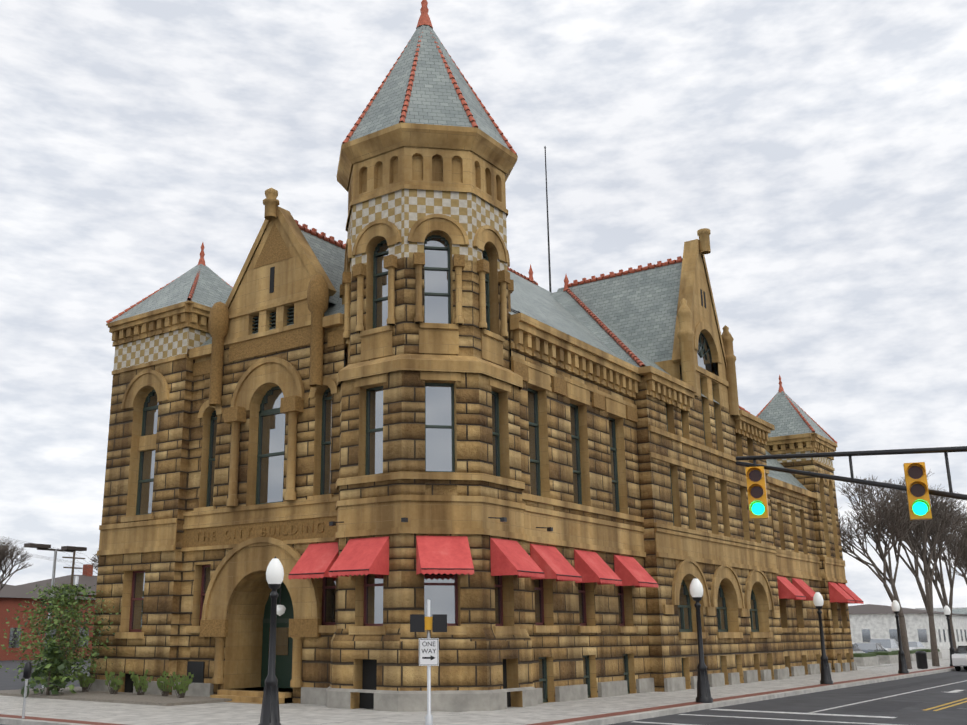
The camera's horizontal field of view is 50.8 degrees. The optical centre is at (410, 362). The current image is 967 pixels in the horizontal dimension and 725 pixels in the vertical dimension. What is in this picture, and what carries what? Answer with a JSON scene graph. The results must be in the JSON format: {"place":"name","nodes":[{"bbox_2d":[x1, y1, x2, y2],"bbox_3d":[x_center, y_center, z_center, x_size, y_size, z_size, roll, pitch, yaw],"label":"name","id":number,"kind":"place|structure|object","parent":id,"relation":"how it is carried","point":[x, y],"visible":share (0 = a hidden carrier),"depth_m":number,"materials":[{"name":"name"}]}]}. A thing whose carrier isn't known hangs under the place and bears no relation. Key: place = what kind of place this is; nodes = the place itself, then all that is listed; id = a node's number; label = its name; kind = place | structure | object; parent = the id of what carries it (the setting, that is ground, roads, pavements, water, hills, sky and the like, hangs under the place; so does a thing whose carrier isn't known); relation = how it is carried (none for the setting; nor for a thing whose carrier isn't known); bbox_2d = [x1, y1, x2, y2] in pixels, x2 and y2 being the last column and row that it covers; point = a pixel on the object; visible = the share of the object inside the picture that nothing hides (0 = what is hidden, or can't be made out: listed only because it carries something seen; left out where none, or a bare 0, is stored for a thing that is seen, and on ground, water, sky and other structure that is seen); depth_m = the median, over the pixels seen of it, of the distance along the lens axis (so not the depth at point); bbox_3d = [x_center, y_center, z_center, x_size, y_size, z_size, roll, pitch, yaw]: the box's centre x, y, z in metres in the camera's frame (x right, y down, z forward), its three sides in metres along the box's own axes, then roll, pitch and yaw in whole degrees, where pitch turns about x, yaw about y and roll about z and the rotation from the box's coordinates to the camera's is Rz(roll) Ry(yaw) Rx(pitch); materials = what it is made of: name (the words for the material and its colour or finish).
{"place":"outdoors","nodes":[
{"label":"outdoors","id":0,"kind":"place"},
{"bbox_2d":[90,146,853,711],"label":"city hall walls","id":1,"kind":"structure","parent":0,"point":[546,444],"depth_m":34.44,"materials":[{"name":"brown stone"}]},
{"bbox_2d":[106,0,837,489],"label":"roof","id":2,"kind":"structure","parent":1,"relation":"on","point":[630,314],"depth_m":40.96,"materials":[{"name":"grey tile"}]},
{"bbox_2d":[88,122,856,704],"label":"stone trim","id":3,"kind":"structure","parent":1,"relation":"attached to","point":[256,550],"depth_m":34.23,"materials":[{"name":"brown stone"}]},
{"bbox_2d":[195,522,323,540],"bbox_3d":[-5.099,5.610,33.577,5.951,0.322,0.040,-11,-18,36],"label":"building lettering","id":4,"kind":"object","parent":3,"relation":"attached to","point":[270,534],"depth_m":33.22,"materials":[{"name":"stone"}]},
{"bbox_2d":[329,517,552,531],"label":"security cameras","id":5,"kind":"object","parent":3,"relation":"attached to","point":[405,519],"visible":1,"depth_m":29.30,"materials":[{"name":"black metal"}]},
{"bbox_2d":[288,536,863,603],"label":"awnings","id":6,"kind":"object","parent":1,"relation":"attached to","point":[441,555],"visible":0.94,"depth_m":30.60,"materials":[{"name":"red fabric"}]},
{"bbox_2d":[0,659,966,724],"bbox_3d":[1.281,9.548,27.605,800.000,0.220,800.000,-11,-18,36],"label":"streets","id":7,"kind":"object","parent":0,"point":[891,695],"visible":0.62,"depth_m":29.79,"materials":[{"name":"concrete"}]},
{"bbox_2d":[0,537,33,590],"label":"bare tree","id":8,"kind":"object","parent":7,"relation":"on","point":[5,554],"visible":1,"depth_m":68.43,"materials":[{"name":"brown plant"}]},
{"bbox_2d":[22,661,31,718],"bbox_3d":[-9.785,8.323,25.816,0.200,1.390,0.250,4,-15,-15],"label":"parking meter","id":9,"kind":"object","parent":7,"relation":"on","point":[27,671],"visible":0.98,"depth_m":25.83,"materials":[{"name":"grey metal"}]},
{"bbox_2d":[0,584,95,660],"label":"brick building","id":10,"kind":"structure","parent":7,"relation":"on","point":[12,597],"depth_m":84.90,"materials":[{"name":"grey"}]},
{"bbox_2d":[17,564,96,597],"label":"roof","id":11,"kind":"structure","parent":10,"relation":"on","point":[87,578],"depth_m":111.65,"materials":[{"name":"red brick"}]},
{"bbox_2d":[21,641,75,694],"bbox_3d":[-12.153,10.304,34.155,1.797,1.840,1.620,0,-15,0],"label":"conifer shrub","id":12,"kind":"object","parent":7,"relation":"on","point":[56,655],"visible":0.94,"depth_m":34.00,"materials":[{"name":"green plant"}]},
{"bbox_2d":[24,543,86,687],"bbox_3d":[-15.249,10.706,42.935,0.440,5.850,2.800,-11,-18,36],"label":"parking lot light","id":13,"kind":"object","parent":7,"relation":"on","point":[48,546],"visible":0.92,"depth_m":43.38,"materials":[{"name":"grey metal"}]},
{"bbox_2d":[0,583,120,691],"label":"leafy shrub","id":14,"kind":"object","parent":7,"relation":"on","point":[70,612],"visible":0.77,"depth_m":35.63,"materials":[{"name":"green plant"}]},
{"bbox_2d":[62,551,84,589],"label":"utility pole","id":15,"kind":"object","parent":7,"relation":"on","point":[75,580],"visible":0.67,"depth_m":93.31,"materials":[{"name":"brown wood"}]},
{"bbox_2d":[0,537,97,575],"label":"utility wires","id":16,"kind":"object","parent":15,"relation":"attached to","point":[49,557],"visible":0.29,"depth_m":90.80,"materials":[{"name":"black metal"}]},
{"bbox_2d":[77,667,98,691],"bbox_3d":[-11.491,11.210,35.803,0.563,0.844,0.868,-11,-18,36],"label":"bush","id":17,"kind":"object","parent":7,"relation":"on","point":[85,684],"visible":0.67,"depth_m":35.72,"materials":[{"name":"green plant"}]},
{"bbox_2d":[88,548,98,569],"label":"bare tree","id":18,"kind":"object","parent":7,"relation":"on","point":[95,562],"depth_m":84.39,"materials":[{"name":"grey plant"}]},
{"bbox_2d":[105,671,124,693],"bbox_3d":[-10.098,10.894,34.529,0.657,0.802,0.719,3,-15,-11],"label":"bush","id":19,"kind":"object","parent":7,"relation":"on","point":[115,681],"visible":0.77,"depth_m":34.49,"materials":[{"name":"green plant"}]},
{"bbox_2d":[129,670,152,694],"bbox_3d":[-9.104,10.749,34.044,0.833,0.832,0.685,11,-19,-37],"label":"bush","id":20,"kind":"object","parent":7,"relation":"on","point":[139,685],"visible":0.92,"depth_m":33.95,"materials":[{"name":"green plant"}]},
{"bbox_2d":[157,671,176,695],"bbox_3d":[-7.972,10.570,33.327,0.549,0.811,0.854,-4,-15,15],"label":"bush","id":21,"kind":"object","parent":7,"relation":"on","point":[162,686],"visible":0.92,"depth_m":33.17,"materials":[{"name":"green plant"}]},
{"bbox_2d":[170,672,193,697],"bbox_3d":[-7.373,10.371,32.598,0.629,0.822,0.838,-4,-16,16],"label":"bush","id":22,"kind":"object","parent":7,"relation":"on","point":[182,686],"visible":0.96,"depth_m":32.48,"materials":[{"name":"green plant"}]},
{"bbox_2d":[258,556,283,724],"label":"street lamp","id":23,"kind":"object","parent":7,"relation":"on","point":[270,714],"visible":1,"depth_m":22.92,"materials":[{"name":"black metal"}]},
{"bbox_2d":[410,599,446,724],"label":"one way sign","id":24,"kind":"object","parent":7,"relation":"on","point":[428,623],"visible":1,"depth_m":23.57,"materials":[{"name":"white metal"}]},
{"bbox_2d":[690,577,712,702],"bbox_3d":[9.114,8.696,31.954,0.495,3.820,0.520,-11,-18,36],"label":"street lamp","id":25,"kind":"object","parent":7,"relation":"on","point":[703,684],"visible":1,"depth_m":31.75,"materials":[{"name":"black metal"}]},
{"bbox_2d":[813,591,832,683],"bbox_3d":[17.442,11.632,43.013,0.495,3.820,0.520,-11,-18,36],"label":"street lamp","id":26,"kind":"object","parent":7,"relation":"on","point":[818,601],"visible":0.98,"depth_m":42.84,"materials":[{"name":"black metal"}]},
{"bbox_2d":[736,446,966,519],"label":"traffic light","id":27,"kind":"object","parent":7,"relation":"on","point":[919,492],"visible":1,"depth_m":20.88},
{"bbox_2d":[852,644,864,652],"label":"white car","id":28,"kind":"object","parent":7,"relation":"on","point":[856,649],"visible":0.02,"depth_m":69.75,"materials":[{"name":"white metal"}]},
{"bbox_2d":[854,643,886,652],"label":"car","id":29,"kind":"object","parent":7,"relation":"on","point":[870,647],"visible":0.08,"depth_m":75.53,"materials":[{"name":"white metal"}]},
{"bbox_2d":[870,639,898,650],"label":"pickup car","id":30,"kind":"object","parent":7,"relation":"on","point":[890,644],"visible":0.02,"depth_m":82.14,"materials":[{"name":"white metal"}]},
{"bbox_2d":[835,475,933,668],"bbox_3d":[28.498,12.292,61.298,8.104,11.940,6.544,13,-20,-41],"label":"bare tree","id":31,"kind":"object","parent":7,"relation":"on","point":[894,518],"visible":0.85,"depth_m":61.58,"materials":[{"name":"brown plant"}]},
{"bbox_2d":[891,600,908,673],"bbox_3d":[25.969,14.530,53.927,0.495,3.820,0.520,-11,-18,36],"label":"street lamp","id":32,"kind":"object","parent":7,"relation":"on","point":[895,606],"visible":0.98,"depth_m":53.73,"materials":[{"name":"black metal"}]},
{"bbox_2d":[853,649,949,668],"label":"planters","id":33,"kind":"object","parent":7,"relation":"on","point":[875,659],"visible":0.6,"depth_m":70.19,"materials":[{"name":"concrete"}]},
{"bbox_2d":[848,604,966,649],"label":"white building","id":34,"kind":"structure","parent":7,"relation":"on","point":[868,622],"depth_m":130.86,"materials":[{"name":"white paint"}]},
{"bbox_2d":[848,471,966,665],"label":"bare tree","id":35,"kind":"object","parent":7,"relation":"on","point":[926,527],"visible":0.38,"depth_m":66.29,"materials":[{"name":"brown plant"}]},
{"bbox_2d":[908,641,926,649],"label":"car","id":36,"kind":"object","parent":7,"relation":"on","point":[915,645],"visible":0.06,"depth_m":87.13,"materials":[{"name":"white metal"}]},
{"bbox_2d":[915,651,927,668],"bbox_3d":[30.412,17.687,60.379,0.660,1.030,0.660,-11,-18,36],"label":"trash can","id":37,"kind":"object","parent":7,"relation":"on","point":[921,659],"visible":1,"depth_m":60.16,"materials":[{"name":"black metal"}]},
{"bbox_2d":[886,502,966,650],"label":"bare tree","id":38,"kind":"object","parent":7,"relation":"on","point":[938,575],"visible":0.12,"depth_m":71.91,"materials":[{"name":"brown plant"}]},
{"bbox_2d":[930,522,966,584],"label":"bare tree","id":39,"kind":"object","parent":7,"relation":"on","point":[951,547],"visible":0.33,"depth_m":78.88,"materials":[{"name":"brown plant"}]},
{"bbox_2d":[943,605,954,666],"bbox_3d":[34.466,17.418,64.803,0.495,3.820,0.520,-11,-18,36],"label":"street lamp","id":40,"kind":"object","parent":7,"relation":"on","point":[947,611],"visible":0.79,"depth_m":64.82,"materials":[{"name":"black metal"}]},
{"bbox_2d":[946,548,966,575],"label":"bare tree","id":41,"kind":"object","parent":7,"relation":"on","point":[961,565],"visible":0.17,"depth_m":87.56,"materials":[{"name":"brown plant"}]},
{"bbox_2d":[952,645,966,670],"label":"car","id":42,"kind":"object","parent":7,"relation":"on","point":[959,657],"visible":1,"depth_m":60.08,"materials":[{"name":"white metal"}]},
{"bbox_2d":[0,0,966,608],"label":"sky","id":43,"kind":"structure","parent":0,"point":[820,146],"materials":[{"name":"white"}]},
{"bbox_2d":[915,607,966,610],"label":"roof","id":44,"kind":"structure","parent":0,"point":[937,609],"depth_m":206.38,"materials":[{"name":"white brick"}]},
{"bbox_2d":[938,608,966,614],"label":"white building","id":45,"kind":"structure","parent":0,"point":[961,611],"depth_m":162.66,"materials":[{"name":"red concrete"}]}
]}

